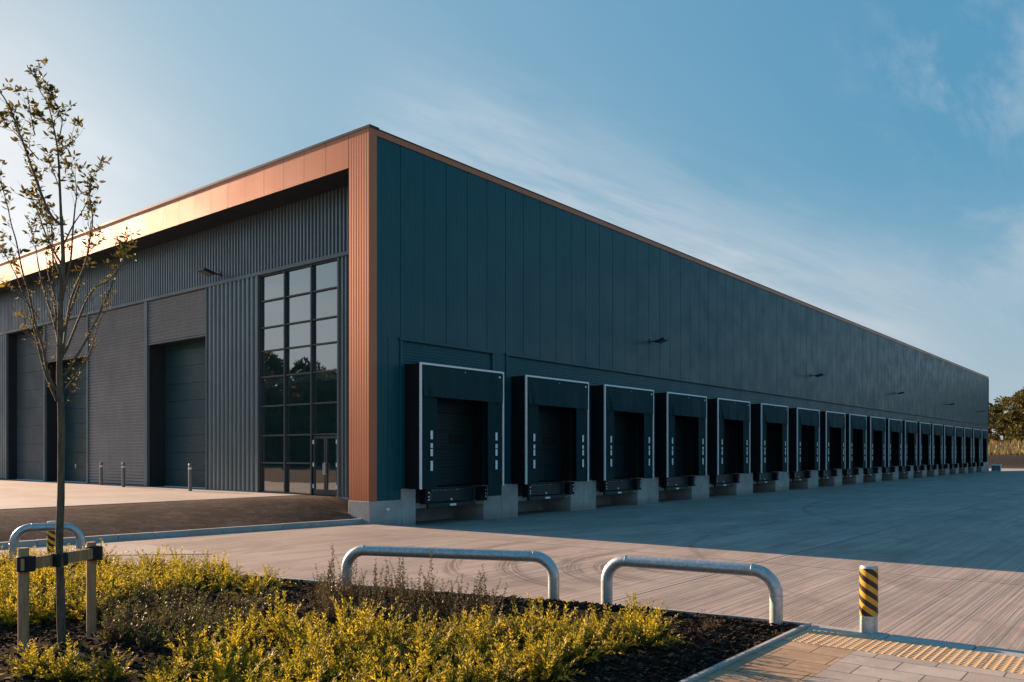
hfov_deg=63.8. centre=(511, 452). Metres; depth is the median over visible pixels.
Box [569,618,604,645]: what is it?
golden shrub
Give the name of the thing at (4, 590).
golden shrub
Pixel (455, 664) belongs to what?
golden shrub
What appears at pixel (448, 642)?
golden shrub
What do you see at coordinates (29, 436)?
loading door
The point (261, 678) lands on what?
golden shrub
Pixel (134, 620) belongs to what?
dark shrub
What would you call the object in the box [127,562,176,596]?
golden shrub
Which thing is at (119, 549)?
tactile paving
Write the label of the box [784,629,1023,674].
tactile paving
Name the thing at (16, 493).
plaza
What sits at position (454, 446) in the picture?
dock door
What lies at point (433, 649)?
golden shrub
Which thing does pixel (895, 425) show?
dock shelter
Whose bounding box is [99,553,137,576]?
golden shrub
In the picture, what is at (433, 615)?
twiggy shrub
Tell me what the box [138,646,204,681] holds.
golden shrub
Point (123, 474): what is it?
bollard
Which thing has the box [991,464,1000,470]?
utility cabinet
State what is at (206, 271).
floodlight
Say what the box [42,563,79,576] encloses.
golden shrub
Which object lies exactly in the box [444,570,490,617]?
twiggy shrub
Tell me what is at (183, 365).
loading door
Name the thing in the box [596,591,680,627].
golden shrub
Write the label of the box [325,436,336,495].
glazed door
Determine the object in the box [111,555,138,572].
golden shrub
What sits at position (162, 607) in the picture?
dark shrub
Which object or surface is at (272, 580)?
golden shrub
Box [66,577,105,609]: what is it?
golden shrub
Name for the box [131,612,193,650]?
dark shrub
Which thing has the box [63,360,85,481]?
loading door
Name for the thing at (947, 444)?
dock shelter
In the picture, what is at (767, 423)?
dock door
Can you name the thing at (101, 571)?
golden shrub
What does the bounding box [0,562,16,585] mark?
golden shrub
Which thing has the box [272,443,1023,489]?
ground
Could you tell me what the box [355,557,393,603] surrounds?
twiggy shrub
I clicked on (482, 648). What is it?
golden shrub
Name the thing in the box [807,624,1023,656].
dropped kerb
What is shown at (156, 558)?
golden shrub
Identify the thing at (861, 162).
sky
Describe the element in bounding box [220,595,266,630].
dark shrub
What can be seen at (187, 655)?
golden shrub
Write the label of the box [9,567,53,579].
golden shrub
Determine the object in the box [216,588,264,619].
dark shrub
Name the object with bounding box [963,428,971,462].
dock shelter
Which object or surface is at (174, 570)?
golden shrub
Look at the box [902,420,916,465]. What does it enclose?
dock shelter
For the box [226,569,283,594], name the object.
golden shrub
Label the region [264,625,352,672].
golden shrub
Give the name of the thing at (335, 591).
twiggy shrub
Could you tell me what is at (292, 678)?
golden shrub
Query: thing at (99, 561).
golden shrub
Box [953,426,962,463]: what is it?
dock shelter
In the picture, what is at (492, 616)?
twiggy shrub
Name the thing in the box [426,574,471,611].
twiggy shrub
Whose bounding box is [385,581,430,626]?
twiggy shrub
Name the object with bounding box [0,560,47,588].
golden shrub
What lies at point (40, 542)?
kerb
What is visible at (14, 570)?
golden shrub
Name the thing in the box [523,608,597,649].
golden shrub
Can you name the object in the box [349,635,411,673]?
golden shrub
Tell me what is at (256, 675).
golden shrub
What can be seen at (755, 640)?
bark mulch
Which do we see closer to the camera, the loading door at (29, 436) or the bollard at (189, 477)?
the bollard at (189, 477)
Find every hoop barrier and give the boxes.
[9,522,84,560]
[341,545,559,599]
[601,555,782,625]
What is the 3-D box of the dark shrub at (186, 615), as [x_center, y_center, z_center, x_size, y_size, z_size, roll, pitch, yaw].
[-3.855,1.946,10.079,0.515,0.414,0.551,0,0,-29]
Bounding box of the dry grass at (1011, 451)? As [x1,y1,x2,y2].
[988,438,1023,454]
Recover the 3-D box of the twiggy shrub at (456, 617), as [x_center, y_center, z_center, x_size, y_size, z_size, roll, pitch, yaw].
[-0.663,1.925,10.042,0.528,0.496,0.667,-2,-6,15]
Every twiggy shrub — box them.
[301,543,355,607]
[303,563,343,603]
[308,550,346,595]
[308,570,353,620]
[316,562,370,615]
[333,553,371,599]
[344,574,385,623]
[346,564,397,618]
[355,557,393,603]
[377,550,428,599]
[381,556,427,610]
[382,575,430,617]
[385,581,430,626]
[400,547,442,605]
[414,572,463,622]
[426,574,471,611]
[436,591,476,628]
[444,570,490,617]
[462,563,506,608]
[477,583,518,625]
[701,610,718,629]
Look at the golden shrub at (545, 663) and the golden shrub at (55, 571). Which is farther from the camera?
the golden shrub at (55, 571)
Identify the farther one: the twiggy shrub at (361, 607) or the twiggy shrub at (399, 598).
the twiggy shrub at (399, 598)
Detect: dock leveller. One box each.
[420,485,486,507]
[522,481,573,499]
[589,478,640,494]
[659,476,694,489]
[711,474,739,486]
[755,472,778,483]
[789,470,810,480]
[820,469,837,478]
[843,468,858,476]
[864,467,878,475]
[882,467,895,473]
[899,466,910,472]
[914,465,924,471]
[927,465,936,470]
[939,464,947,469]
[950,464,957,469]
[959,463,966,468]
[968,463,975,467]
[976,462,983,467]
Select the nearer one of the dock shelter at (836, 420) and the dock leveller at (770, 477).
the dock leveller at (770, 477)
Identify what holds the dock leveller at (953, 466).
attached to the warehouse
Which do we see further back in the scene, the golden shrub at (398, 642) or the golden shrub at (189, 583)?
the golden shrub at (189, 583)
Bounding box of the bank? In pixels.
[988,455,1023,468]
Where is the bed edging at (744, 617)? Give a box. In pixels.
[0,559,806,625]
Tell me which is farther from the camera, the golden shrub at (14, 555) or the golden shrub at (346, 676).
the golden shrub at (14, 555)
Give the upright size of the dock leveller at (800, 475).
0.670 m
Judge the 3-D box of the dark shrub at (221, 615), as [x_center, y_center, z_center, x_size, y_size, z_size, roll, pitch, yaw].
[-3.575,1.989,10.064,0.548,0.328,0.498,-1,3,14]
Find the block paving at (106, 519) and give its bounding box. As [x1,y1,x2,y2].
[0,495,350,541]
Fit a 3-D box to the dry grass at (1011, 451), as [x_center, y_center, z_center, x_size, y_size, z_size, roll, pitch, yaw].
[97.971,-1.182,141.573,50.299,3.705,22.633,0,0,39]
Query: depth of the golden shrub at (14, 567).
13.65 m
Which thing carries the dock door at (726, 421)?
in the warehouse
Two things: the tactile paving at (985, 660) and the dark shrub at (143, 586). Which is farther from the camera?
the dark shrub at (143, 586)
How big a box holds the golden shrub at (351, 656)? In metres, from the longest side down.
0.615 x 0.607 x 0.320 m
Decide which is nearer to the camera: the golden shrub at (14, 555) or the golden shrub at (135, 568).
the golden shrub at (135, 568)
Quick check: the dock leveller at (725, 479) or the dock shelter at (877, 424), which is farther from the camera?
the dock shelter at (877, 424)
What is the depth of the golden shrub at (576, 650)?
8.08 m
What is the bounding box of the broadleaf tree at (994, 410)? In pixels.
[988,395,1017,443]
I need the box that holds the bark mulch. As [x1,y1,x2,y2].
[0,560,801,681]
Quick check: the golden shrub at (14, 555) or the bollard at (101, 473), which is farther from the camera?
the bollard at (101, 473)
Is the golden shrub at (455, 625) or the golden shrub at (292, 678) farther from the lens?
the golden shrub at (455, 625)
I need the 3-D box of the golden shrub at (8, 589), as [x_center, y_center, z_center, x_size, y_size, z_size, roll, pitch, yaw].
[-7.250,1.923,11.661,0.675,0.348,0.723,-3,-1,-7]
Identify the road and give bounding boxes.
[989,468,1023,470]
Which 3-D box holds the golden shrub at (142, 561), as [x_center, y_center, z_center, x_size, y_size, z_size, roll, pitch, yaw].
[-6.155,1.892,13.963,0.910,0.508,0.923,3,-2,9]
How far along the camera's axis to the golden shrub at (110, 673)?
7.57 m
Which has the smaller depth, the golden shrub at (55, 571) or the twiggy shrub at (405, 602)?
the twiggy shrub at (405, 602)
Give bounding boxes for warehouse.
[0,124,988,525]
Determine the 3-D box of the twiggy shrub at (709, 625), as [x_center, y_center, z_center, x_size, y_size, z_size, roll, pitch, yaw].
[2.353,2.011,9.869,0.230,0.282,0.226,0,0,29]
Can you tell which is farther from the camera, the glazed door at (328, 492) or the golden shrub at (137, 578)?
the glazed door at (328, 492)
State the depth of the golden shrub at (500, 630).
8.98 m
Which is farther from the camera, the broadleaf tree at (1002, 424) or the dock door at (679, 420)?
the broadleaf tree at (1002, 424)
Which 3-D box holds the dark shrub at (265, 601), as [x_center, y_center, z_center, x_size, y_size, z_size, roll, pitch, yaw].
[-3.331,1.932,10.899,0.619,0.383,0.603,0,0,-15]
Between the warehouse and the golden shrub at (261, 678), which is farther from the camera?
the warehouse
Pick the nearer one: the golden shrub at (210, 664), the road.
the golden shrub at (210, 664)
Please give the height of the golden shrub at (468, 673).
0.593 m
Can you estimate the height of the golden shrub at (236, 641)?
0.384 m
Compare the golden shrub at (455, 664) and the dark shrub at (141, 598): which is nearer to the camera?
the golden shrub at (455, 664)
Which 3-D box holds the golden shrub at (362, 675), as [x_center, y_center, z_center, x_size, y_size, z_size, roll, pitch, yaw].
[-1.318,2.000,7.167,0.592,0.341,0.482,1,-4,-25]
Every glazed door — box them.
[313,436,325,494]
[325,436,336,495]
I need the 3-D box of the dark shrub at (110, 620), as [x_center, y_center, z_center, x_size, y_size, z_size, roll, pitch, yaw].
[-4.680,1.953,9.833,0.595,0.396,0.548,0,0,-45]
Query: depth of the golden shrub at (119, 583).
11.15 m
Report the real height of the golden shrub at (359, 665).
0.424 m
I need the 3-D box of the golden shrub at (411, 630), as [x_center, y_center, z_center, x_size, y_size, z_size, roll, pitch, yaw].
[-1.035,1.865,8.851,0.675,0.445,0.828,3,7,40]
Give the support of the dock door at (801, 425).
in the warehouse
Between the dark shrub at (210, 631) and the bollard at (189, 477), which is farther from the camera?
the bollard at (189, 477)
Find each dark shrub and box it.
[78,590,133,622]
[93,609,150,644]
[97,583,133,609]
[97,599,149,631]
[108,600,158,634]
[121,581,180,614]
[121,595,167,623]
[126,572,179,604]
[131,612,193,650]
[135,602,194,637]
[140,589,197,627]
[148,589,189,611]
[152,578,200,608]
[172,603,214,632]
[174,594,212,622]
[180,593,217,617]
[182,610,226,642]
[184,604,239,638]
[186,591,219,612]
[214,603,243,626]
[215,584,257,613]
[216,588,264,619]
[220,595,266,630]
[241,583,281,611]
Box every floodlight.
[197,267,221,277]
[649,337,668,343]
[810,373,824,376]
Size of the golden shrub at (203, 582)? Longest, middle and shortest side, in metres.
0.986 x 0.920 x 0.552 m
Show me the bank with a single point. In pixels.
(1011, 461)
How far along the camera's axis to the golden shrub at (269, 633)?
9.22 m
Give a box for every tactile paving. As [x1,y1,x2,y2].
[63,544,211,554]
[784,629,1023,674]
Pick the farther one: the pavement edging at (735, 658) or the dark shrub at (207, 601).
the dark shrub at (207, 601)
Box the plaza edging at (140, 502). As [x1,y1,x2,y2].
[0,495,290,509]
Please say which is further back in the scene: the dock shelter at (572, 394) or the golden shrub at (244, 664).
the dock shelter at (572, 394)
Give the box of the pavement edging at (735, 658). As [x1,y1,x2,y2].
[679,622,811,681]
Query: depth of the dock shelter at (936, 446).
85.03 m
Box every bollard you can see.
[47,521,55,554]
[100,462,102,484]
[122,462,124,486]
[188,464,191,490]
[859,565,877,633]
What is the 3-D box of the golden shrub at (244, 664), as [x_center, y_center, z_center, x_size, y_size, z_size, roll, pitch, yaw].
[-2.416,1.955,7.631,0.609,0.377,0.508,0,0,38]
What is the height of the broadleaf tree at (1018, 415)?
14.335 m
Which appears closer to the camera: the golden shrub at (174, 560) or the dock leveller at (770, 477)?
the golden shrub at (174, 560)
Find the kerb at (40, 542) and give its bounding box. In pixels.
[0,519,361,547]
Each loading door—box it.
[17,330,42,479]
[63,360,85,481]
[165,340,205,487]
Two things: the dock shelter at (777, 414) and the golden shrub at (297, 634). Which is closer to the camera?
the golden shrub at (297, 634)
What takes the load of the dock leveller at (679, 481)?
attached to the warehouse
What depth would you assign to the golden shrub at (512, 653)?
7.88 m
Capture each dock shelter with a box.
[405,362,503,495]
[511,375,588,483]
[591,384,653,480]
[654,392,706,477]
[707,398,749,474]
[750,403,787,472]
[788,407,819,470]
[820,411,845,469]
[846,414,866,468]
[867,416,884,467]
[885,419,901,466]
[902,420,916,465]
[917,422,930,464]
[931,424,941,464]
[942,425,952,463]
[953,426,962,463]
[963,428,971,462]
[972,429,979,462]
[980,430,987,461]
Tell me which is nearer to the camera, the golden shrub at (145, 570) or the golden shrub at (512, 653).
the golden shrub at (512, 653)
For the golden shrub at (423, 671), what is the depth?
7.35 m
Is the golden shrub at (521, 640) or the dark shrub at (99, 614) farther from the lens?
the dark shrub at (99, 614)
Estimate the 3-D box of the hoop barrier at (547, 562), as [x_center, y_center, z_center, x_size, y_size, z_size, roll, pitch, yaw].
[-0.988,1.887,12.396,3.488,0.926,0.171,0,0,16]
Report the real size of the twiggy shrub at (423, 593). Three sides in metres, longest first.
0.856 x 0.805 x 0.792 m
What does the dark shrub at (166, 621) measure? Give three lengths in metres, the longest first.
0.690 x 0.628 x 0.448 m
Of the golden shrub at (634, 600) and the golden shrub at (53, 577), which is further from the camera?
the golden shrub at (53, 577)
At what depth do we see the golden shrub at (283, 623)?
8.90 m
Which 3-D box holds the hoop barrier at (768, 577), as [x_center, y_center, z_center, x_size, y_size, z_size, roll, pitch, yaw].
[2.354,1.887,11.076,2.515,0.926,0.171,0,0,31]
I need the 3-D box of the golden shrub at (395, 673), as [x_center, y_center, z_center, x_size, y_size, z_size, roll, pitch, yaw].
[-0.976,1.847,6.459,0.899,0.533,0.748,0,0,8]
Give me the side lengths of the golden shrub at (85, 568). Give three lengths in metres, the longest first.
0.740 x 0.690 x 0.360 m
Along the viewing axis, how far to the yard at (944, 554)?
18.57 m
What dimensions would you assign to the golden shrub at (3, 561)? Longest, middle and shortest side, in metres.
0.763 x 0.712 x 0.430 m
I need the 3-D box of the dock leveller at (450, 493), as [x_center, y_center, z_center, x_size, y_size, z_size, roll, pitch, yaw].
[-2.489,1.505,28.931,1.606,0.670,3.140,0,0,39]
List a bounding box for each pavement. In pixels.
[694,640,854,681]
[805,651,1023,681]
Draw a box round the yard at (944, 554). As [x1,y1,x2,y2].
[0,470,1023,650]
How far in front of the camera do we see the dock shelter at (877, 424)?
67.38 m
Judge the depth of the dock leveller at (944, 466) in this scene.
89.11 m
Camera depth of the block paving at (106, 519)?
23.65 m
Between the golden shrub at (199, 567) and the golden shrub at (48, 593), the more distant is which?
the golden shrub at (199, 567)
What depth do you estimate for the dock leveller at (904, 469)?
76.29 m
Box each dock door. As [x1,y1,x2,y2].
[437,397,472,484]
[538,405,561,480]
[614,411,628,477]
[675,415,683,474]
[724,419,728,472]
[766,422,768,470]
[801,425,801,468]
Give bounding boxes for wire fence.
[988,443,1017,451]
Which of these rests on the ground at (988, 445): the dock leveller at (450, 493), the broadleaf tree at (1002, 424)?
the broadleaf tree at (1002, 424)
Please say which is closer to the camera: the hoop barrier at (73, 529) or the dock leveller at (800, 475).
the hoop barrier at (73, 529)
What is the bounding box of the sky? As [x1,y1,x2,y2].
[0,0,1023,439]
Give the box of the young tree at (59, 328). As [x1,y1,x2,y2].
[0,58,140,642]
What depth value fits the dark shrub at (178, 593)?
11.13 m
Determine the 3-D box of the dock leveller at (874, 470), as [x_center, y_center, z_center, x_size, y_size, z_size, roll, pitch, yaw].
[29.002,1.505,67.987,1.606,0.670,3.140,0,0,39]
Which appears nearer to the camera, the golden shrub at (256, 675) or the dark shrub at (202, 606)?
the golden shrub at (256, 675)
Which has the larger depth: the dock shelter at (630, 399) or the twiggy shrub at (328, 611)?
the dock shelter at (630, 399)
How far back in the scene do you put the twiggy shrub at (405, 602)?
10.72 m
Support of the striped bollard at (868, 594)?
on the dropped kerb at (971, 647)
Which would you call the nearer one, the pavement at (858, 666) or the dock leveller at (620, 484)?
the pavement at (858, 666)
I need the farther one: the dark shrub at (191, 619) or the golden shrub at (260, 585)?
the golden shrub at (260, 585)
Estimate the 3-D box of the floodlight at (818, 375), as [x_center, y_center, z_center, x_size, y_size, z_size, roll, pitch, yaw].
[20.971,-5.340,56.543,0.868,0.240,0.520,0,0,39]
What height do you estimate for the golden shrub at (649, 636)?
0.558 m
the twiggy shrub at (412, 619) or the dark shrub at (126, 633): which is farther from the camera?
the twiggy shrub at (412, 619)
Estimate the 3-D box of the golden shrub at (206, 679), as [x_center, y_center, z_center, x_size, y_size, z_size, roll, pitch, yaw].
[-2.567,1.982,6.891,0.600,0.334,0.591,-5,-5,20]
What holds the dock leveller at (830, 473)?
attached to the warehouse
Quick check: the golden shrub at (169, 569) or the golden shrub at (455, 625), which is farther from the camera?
the golden shrub at (169, 569)
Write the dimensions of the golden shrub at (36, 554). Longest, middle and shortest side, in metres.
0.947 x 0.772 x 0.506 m
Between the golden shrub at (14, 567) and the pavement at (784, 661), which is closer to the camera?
the pavement at (784, 661)
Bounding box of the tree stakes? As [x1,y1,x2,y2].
[16,542,102,652]
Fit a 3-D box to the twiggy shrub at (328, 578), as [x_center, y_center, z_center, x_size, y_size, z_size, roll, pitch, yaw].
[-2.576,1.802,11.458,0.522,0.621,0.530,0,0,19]
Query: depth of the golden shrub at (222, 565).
13.45 m
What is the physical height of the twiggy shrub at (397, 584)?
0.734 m
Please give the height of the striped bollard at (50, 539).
0.900 m
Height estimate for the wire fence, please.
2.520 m
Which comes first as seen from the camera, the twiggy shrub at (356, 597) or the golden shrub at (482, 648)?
the golden shrub at (482, 648)
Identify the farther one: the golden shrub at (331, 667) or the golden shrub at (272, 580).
the golden shrub at (272, 580)
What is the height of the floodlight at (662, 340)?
0.240 m
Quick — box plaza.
[0,478,309,508]
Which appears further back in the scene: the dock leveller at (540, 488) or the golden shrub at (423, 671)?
the dock leveller at (540, 488)
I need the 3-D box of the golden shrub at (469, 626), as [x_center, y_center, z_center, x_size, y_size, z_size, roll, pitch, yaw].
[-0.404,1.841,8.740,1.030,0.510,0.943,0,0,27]
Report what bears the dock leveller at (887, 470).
attached to the warehouse
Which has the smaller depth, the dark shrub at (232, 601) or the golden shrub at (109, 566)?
the dark shrub at (232, 601)
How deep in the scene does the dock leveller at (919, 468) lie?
80.73 m
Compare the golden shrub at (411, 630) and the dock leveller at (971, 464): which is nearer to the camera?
the golden shrub at (411, 630)
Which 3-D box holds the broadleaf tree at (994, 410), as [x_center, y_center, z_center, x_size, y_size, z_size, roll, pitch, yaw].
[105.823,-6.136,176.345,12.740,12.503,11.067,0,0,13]
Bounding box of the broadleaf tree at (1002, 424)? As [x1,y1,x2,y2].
[991,390,1023,443]
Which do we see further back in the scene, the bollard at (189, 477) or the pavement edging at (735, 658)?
the bollard at (189, 477)
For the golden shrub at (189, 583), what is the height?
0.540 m
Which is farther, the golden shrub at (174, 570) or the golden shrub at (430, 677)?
the golden shrub at (174, 570)
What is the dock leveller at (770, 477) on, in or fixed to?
attached to the warehouse
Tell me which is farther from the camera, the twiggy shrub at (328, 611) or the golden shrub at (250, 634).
the twiggy shrub at (328, 611)
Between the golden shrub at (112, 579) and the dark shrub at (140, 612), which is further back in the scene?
the golden shrub at (112, 579)
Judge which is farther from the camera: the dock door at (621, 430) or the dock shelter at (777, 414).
the dock shelter at (777, 414)
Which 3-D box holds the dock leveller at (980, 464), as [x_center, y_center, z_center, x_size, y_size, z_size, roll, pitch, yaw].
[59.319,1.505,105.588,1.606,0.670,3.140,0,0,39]
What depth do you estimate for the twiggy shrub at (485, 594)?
11.01 m
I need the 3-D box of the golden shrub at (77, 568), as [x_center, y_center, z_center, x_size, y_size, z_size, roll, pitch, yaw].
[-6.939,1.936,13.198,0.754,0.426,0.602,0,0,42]
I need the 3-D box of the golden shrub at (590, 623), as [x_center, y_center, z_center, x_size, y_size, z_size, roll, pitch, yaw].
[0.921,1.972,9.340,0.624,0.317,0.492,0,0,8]
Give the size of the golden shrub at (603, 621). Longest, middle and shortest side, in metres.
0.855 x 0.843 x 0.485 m
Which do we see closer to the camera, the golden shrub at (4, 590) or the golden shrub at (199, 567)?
the golden shrub at (4, 590)
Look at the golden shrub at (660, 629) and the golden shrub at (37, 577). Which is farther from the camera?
the golden shrub at (37, 577)
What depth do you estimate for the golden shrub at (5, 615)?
10.04 m
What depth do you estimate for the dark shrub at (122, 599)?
10.94 m
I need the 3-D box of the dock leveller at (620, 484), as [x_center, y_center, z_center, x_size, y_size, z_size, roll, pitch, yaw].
[4.397,1.505,37.471,1.606,0.670,3.140,0,0,39]
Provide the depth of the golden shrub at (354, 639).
8.26 m
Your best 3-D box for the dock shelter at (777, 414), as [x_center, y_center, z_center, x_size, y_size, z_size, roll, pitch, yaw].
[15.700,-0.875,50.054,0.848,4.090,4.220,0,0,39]
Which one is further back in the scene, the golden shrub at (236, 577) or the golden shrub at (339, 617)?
the golden shrub at (236, 577)
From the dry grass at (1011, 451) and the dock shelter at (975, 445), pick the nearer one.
the dock shelter at (975, 445)
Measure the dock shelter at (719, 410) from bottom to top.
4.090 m
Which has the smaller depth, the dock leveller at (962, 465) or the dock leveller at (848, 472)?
the dock leveller at (848, 472)
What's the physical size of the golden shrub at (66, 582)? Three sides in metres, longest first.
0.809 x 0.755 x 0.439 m
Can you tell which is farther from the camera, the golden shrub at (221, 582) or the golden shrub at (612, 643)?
the golden shrub at (221, 582)
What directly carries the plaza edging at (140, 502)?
on the plaza
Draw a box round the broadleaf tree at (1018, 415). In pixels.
[1000,388,1023,443]
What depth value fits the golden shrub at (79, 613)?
10.42 m
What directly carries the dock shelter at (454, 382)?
attached to the warehouse
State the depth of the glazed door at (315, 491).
29.23 m
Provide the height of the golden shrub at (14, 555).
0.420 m
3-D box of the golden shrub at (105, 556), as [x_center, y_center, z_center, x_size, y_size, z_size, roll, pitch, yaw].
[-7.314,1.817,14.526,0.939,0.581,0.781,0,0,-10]
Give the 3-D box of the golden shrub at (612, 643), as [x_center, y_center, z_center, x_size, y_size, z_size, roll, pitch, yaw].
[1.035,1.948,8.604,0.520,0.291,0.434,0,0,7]
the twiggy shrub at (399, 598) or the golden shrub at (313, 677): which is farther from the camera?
the twiggy shrub at (399, 598)
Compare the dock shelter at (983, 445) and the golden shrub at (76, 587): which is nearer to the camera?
the golden shrub at (76, 587)
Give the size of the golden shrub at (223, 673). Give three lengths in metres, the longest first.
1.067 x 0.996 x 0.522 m
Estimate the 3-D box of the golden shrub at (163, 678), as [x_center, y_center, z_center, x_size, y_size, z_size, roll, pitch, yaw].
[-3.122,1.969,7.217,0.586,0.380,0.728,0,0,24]
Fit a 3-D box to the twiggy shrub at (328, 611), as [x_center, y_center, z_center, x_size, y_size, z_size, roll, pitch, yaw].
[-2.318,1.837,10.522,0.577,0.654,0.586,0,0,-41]
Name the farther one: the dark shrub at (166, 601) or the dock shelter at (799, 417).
the dock shelter at (799, 417)
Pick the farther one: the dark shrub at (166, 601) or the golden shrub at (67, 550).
the golden shrub at (67, 550)
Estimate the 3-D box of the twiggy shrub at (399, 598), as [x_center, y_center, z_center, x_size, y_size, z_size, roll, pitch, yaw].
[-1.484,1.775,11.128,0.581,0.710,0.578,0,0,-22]
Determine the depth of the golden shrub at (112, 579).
12.17 m
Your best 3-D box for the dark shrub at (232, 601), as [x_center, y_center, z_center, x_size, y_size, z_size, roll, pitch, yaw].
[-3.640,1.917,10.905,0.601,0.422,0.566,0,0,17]
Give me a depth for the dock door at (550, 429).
33.60 m
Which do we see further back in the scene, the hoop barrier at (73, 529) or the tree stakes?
the hoop barrier at (73, 529)
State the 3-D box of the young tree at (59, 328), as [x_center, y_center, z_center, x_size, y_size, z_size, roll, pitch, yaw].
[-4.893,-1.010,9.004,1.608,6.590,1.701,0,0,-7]
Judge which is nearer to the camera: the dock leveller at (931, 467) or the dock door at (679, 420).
the dock door at (679, 420)
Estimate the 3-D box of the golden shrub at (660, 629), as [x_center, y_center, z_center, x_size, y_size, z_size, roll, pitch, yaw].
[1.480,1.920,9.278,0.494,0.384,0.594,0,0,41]
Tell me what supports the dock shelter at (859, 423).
attached to the warehouse
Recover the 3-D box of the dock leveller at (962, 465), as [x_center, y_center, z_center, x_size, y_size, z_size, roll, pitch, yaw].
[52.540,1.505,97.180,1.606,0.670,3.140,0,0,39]
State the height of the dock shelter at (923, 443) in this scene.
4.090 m
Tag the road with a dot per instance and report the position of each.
(1006, 469)
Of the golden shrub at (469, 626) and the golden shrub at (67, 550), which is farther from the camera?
the golden shrub at (67, 550)
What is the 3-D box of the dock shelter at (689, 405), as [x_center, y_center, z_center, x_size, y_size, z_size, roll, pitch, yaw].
[8.500,-0.875,41.125,0.848,4.090,4.220,0,0,39]
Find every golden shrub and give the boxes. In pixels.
[0,545,13,566]
[0,551,17,570]
[0,551,52,580]
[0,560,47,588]
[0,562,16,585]
[0,572,55,612]
[0,577,12,596]
[0,586,55,626]
[0,638,74,680]
[2,585,70,625]
[5,546,41,571]
[6,553,42,577]
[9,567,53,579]
[11,567,73,596]
[17,563,84,587]
[23,633,105,681]
[29,578,83,612]
[38,570,85,592]
[39,563,81,581]
[41,572,97,601]
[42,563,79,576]
[44,543,83,569]
[54,587,119,626]
[63,644,142,681]
[65,549,116,572]
[65,562,100,586]
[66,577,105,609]
[68,562,85,577]
[71,539,128,569]
[71,561,108,574]
[78,562,146,593]
[79,560,128,586]
[79,561,126,579]
[82,562,160,604]
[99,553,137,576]
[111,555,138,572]
[115,556,162,582]
[119,567,152,591]
[120,561,162,578]
[124,545,188,569]
[126,551,165,575]
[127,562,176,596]
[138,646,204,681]
[141,657,194,681]
[146,546,200,577]
[151,558,202,578]
[154,555,200,587]
[154,558,220,594]
[157,617,239,664]
[166,640,283,681]
[174,556,234,588]
[182,557,220,577]
[183,547,242,575]
[185,639,257,677]
[191,672,235,681]
[201,559,255,592]
[205,624,272,658]
[210,560,253,580]
[213,560,245,586]
[214,604,288,647]
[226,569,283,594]
[227,586,329,639]
[227,655,288,681]
[231,640,288,680]
[233,637,284,669]
[236,663,276,681]
[245,563,295,588]
[262,638,341,681]
[263,612,361,662]
[264,602,329,643]
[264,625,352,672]
[270,609,339,654]
[272,655,339,681]
[276,640,377,681]
[297,595,395,645]
[304,609,394,658]
[324,640,371,669]
[328,598,424,645]
[332,640,418,681]
[333,668,364,681]
[339,664,378,681]
[347,646,451,681]
[348,611,415,662]
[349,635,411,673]
[379,618,467,670]
[380,630,479,681]
[389,604,457,648]
[418,631,511,681]
[418,665,463,681]
[423,611,485,643]
[427,626,466,654]
[430,642,485,671]
[435,606,519,657]
[444,631,536,681]
[448,627,507,662]
[458,604,527,644]
[479,631,560,674]
[485,622,590,681]
[495,592,566,647]
[511,632,572,658]
[513,596,587,634]
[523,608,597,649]
[523,608,628,673]
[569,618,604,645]
[575,601,640,642]
[576,612,611,631]
[586,628,634,653]
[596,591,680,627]
[598,598,695,650]
[620,608,669,638]

